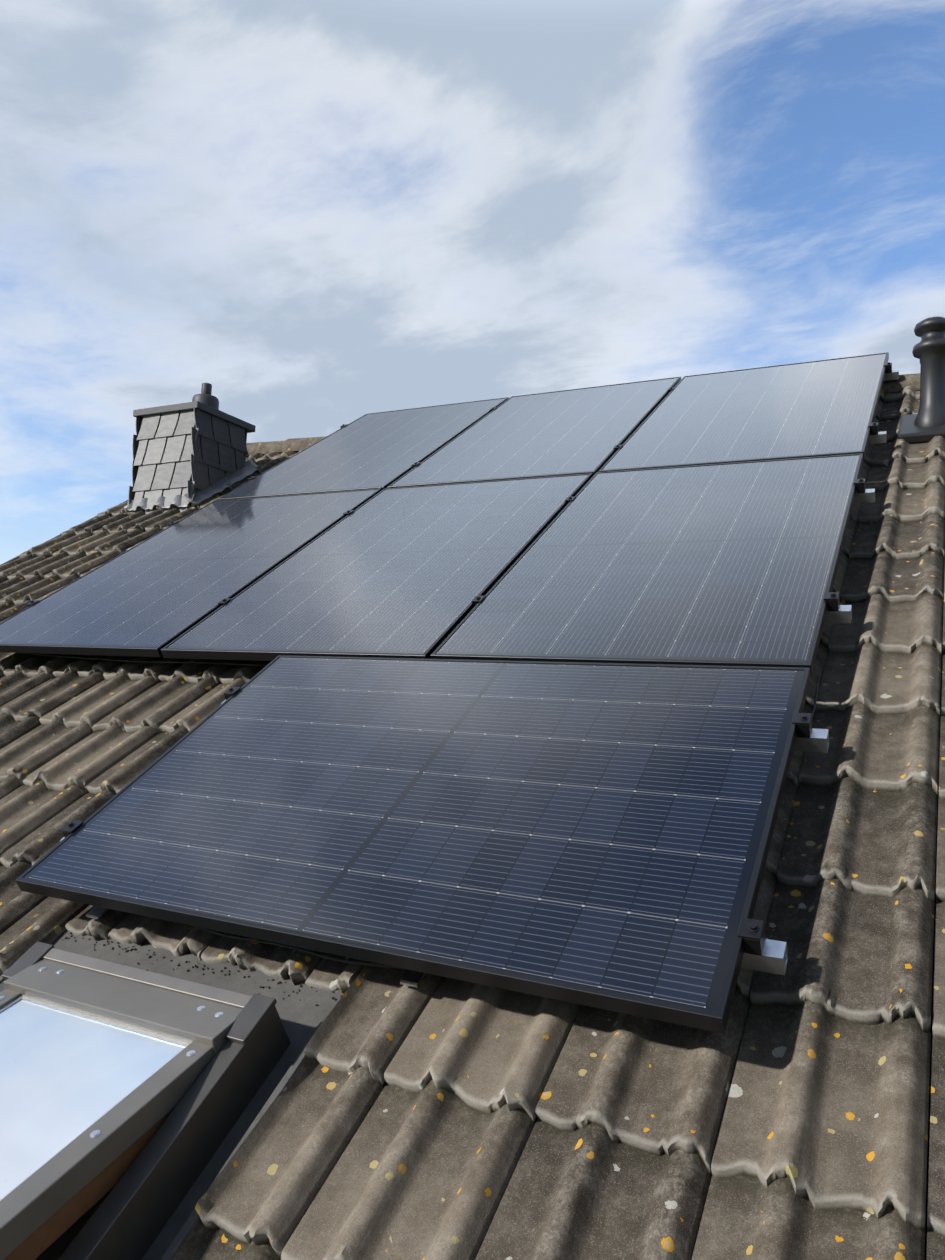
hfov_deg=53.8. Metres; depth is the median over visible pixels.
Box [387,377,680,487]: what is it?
solar panel
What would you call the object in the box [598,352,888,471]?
solar panel
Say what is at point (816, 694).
cable
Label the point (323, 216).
sky
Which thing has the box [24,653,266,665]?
rail
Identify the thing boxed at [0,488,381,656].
solar panel
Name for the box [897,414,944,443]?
vent base
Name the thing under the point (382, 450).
solar panel
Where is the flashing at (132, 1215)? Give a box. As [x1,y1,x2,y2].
[0,942,290,1259]
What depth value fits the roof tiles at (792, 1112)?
1.68 m
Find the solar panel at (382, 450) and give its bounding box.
[217,397,508,499]
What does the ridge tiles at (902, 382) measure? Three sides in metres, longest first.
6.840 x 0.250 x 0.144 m
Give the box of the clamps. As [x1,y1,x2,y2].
[27,362,891,955]
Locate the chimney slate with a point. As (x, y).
(183, 453)
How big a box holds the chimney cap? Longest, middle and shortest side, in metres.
0.570 x 0.560 x 0.271 m
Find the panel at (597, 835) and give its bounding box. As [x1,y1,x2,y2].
[15,655,810,1033]
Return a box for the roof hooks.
[86,906,425,987]
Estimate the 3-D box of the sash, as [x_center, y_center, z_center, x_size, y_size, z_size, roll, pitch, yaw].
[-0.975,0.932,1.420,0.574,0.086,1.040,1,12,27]
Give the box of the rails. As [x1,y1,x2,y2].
[60,370,898,974]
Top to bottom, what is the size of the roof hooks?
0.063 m
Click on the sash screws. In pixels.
(95, 1133)
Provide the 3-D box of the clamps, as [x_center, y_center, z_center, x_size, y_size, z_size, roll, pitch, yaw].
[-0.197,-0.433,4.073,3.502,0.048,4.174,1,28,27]
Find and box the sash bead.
[0,996,189,1200]
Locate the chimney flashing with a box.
[124,459,262,510]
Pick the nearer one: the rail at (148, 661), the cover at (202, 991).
the cover at (202, 991)
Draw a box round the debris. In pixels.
[62,932,342,1005]
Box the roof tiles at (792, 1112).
[0,386,944,1259]
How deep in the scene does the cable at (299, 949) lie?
1.97 m
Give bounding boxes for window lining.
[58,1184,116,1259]
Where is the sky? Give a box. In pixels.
[0,0,944,564]
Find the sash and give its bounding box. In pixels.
[0,1000,184,1259]
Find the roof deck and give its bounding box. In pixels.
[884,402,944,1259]
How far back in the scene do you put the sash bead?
1.84 m
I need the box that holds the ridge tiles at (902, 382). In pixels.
[246,373,919,454]
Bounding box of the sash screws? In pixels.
[0,967,222,1137]
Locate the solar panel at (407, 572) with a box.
[161,473,592,660]
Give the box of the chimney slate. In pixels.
[128,408,248,513]
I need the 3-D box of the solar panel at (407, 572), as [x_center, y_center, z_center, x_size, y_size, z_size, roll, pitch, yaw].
[-0.300,-0.309,3.876,1.134,0.036,1.722,0,28,27]
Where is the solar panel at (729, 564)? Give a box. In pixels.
[430,453,862,675]
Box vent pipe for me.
[912,316,944,426]
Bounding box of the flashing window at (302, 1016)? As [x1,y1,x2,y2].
[0,929,344,1259]
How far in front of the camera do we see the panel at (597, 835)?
2.15 m
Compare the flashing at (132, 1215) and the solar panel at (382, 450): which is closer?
the flashing at (132, 1215)
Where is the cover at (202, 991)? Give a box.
[43,948,251,1008]
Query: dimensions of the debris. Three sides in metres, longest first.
0.834 x 0.060 x 0.041 m
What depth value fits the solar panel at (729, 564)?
3.12 m
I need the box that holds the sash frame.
[0,959,241,1259]
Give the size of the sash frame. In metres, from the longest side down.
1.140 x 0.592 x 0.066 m
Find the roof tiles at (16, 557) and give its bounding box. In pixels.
[0,499,128,565]
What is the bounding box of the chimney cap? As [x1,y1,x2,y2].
[133,383,255,432]
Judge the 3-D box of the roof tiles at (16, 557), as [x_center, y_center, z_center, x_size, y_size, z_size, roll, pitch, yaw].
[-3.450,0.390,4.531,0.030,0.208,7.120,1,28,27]
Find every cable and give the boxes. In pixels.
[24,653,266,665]
[194,926,402,968]
[811,676,819,717]
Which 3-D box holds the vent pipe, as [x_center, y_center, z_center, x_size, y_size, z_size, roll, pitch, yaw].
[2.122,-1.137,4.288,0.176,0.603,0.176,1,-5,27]

